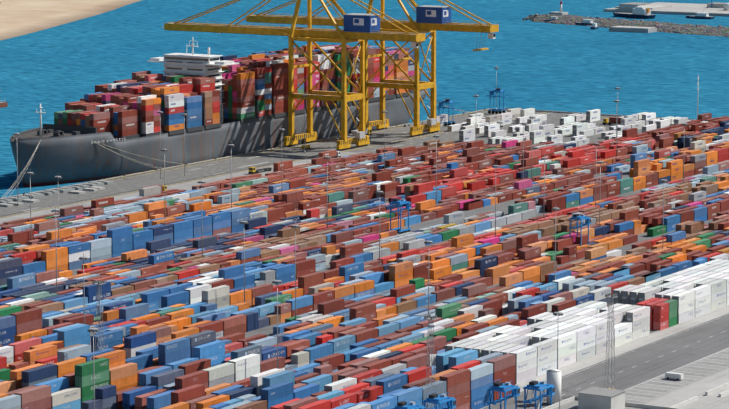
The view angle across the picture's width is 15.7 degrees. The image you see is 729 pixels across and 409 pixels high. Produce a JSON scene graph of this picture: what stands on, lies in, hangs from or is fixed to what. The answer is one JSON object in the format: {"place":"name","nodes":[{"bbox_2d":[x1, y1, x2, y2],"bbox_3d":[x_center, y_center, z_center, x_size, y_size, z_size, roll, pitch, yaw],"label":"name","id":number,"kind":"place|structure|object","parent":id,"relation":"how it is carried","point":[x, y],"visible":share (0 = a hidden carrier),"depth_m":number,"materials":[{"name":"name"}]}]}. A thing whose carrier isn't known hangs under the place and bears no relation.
{"place":"outdoors","nodes":[
{"label":"outdoors","id":0,"kind":"place"},
{"bbox_2d":[0,0,728,197],"bbox_3d":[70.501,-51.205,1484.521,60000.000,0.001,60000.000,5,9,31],"label":"water","id":1,"kind":"structure","parent":0,"point":[542,66],"depth_m":1859.00,"materials":[{"name":"blue liquid"}]},
{"bbox_2d":[0,100,7,107],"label":"boat","id":2,"kind":"object","parent":1,"relation":"on","point":[3,104],"visible":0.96,"depth_m":1515.04,"materials":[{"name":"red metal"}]},
{"bbox_2d":[0,0,140,39],"bbox_3d":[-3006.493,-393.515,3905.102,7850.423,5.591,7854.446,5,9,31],"label":"sandy beach","id":3,"kind":"structure","parent":1,"relation":"on","point":[20,17],"depth_m":2300.00,"materials":[{"name":"beige sand"}]},
{"bbox_2d":[10,89,427,186],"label":"ship hull","id":4,"kind":"object","parent":1,"relation":"on","point":[68,157],"visible":0.62,"depth_m":1221.55,"materials":[{"name":"grey metal"}]},
{"bbox_2d":[35,37,420,139],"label":"ship","id":5,"kind":"object","parent":4,"relation":"on","point":[56,130],"depth_m":1271.77},
{"bbox_2d":[54,44,413,136],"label":"shipping containers","id":6,"kind":"object","parent":4,"relation":"on","point":[262,77],"visible":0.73,"depth_m":1277.50,"materials":[{"name":"metal"}]},
{"bbox_2d":[3,96,469,197],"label":"mooring ropes","id":7,"kind":"object","parent":4,"relation":"attached to","point":[120,155],"visible":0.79,"depth_m":1192.77,"materials":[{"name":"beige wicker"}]},
{"bbox_2d":[0,109,702,217],"bbox_3d":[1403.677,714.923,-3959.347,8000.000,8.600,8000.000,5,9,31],"label":"quay","id":8,"kind":"structure","parent":1,"relation":"in","point":[131,183],"depth_m":1252.59,"materials":[{"name":"concrete"}]},
{"bbox_2d":[160,0,425,150],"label":"crane","id":9,"kind":"object","parent":8,"relation":"on","point":[360,27],"visible":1,"depth_m":1297.68,"materials":[{"name":"yellow metal"}]},
{"bbox_2d":[244,0,498,136],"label":"crane","id":10,"kind":"object","parent":8,"relation":"on","point":[432,19],"visible":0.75,"depth_m":1354.85,"materials":[{"name":"yellow metal"}]},
{"bbox_2d":[388,87,590,408],"bbox_3d":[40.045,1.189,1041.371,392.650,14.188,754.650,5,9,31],"label":"straddle carriers","id":11,"kind":"object","parent":8,"relation":"on","point":[434,398],"visible":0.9,"depth_m":679.44,"materials":[{"name":"blue metal"}]},
{"bbox_2d":[0,108,728,408],"bbox_3d":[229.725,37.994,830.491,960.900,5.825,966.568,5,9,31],"label":"pavement","id":12,"kind":"structure","parent":1,"relation":"in","point":[695,351],"depth_m":786.36,"materials":[{"name":"grey concrete"}]},
{"bbox_2d":[13,65,698,408],"bbox_3d":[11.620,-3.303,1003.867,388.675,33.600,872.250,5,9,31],"label":"light poles","id":13,"kind":"object","parent":12,"relation":"on","point":[428,317],"visible":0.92,"depth_m":875.08,"materials":[{"name":"grey metal"}]},
{"bbox_2d":[0,108,728,408],"bbox_3d":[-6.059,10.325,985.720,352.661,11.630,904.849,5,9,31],"label":"shipping containers","id":14,"kind":"object","parent":12,"relation":"on","point":[188,345],"visible":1,"depth_m":903.78,"materials":[{"name":"metal"}]},
{"bbox_2d":[162,117,683,380],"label":"vehicles","id":15,"kind":"object","parent":12,"relation":"on","point":[668,375],"visible":0.54,"depth_m":1208.79,"materials":[{"name":"white"}]},
{"bbox_2d":[141,123,426,190],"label":"truck containers","id":16,"kind":"object","parent":15,"relation":"on","point":[330,153],"visible":0.5,"depth_m":1251.19,"materials":[{"name":"metal"}]},
{"bbox_2d":[522,13,722,30],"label":"boulders","id":17,"kind":"object","parent":1,"relation":"in","point":[527,18],"visible":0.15,"depth_m":2160.93,"materials":[{"name":"grey stone"}]},
{"bbox_2d":[528,14,728,36],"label":"breakwater","id":18,"kind":"object","parent":1,"relation":"in","point":[707,30],"visible":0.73,"depth_m":2123.93,"materials":[{"name":"grey stone"}]},
{"bbox_2d":[545,9,714,29],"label":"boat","id":19,"kind":"object","parent":1,"relation":"in","point":[703,15],"visible":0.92,"depth_m":2192.64,"materials":[{"name":"white"}]},
{"bbox_2d":[549,0,728,32],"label":"pier works","id":20,"kind":"structure","parent":1,"relation":"on","point":[675,8],"depth_m":2302.75,"materials":[{"name":"concrete"}]},
{"bbox_2d":[613,1,728,18],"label":"ship","id":21,"kind":"object","parent":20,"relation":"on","point":[641,10],"visible":0.96,"depth_m":2260.82,"materials":[{"name":"metal"}]},
{"bbox_2d":[534,369,679,408],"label":"terminal building","id":22,"kind":"structure","parent":0,"point":[596,398],"depth_m":659.13,"materials":[{"name":"white concrete"}]}
]}

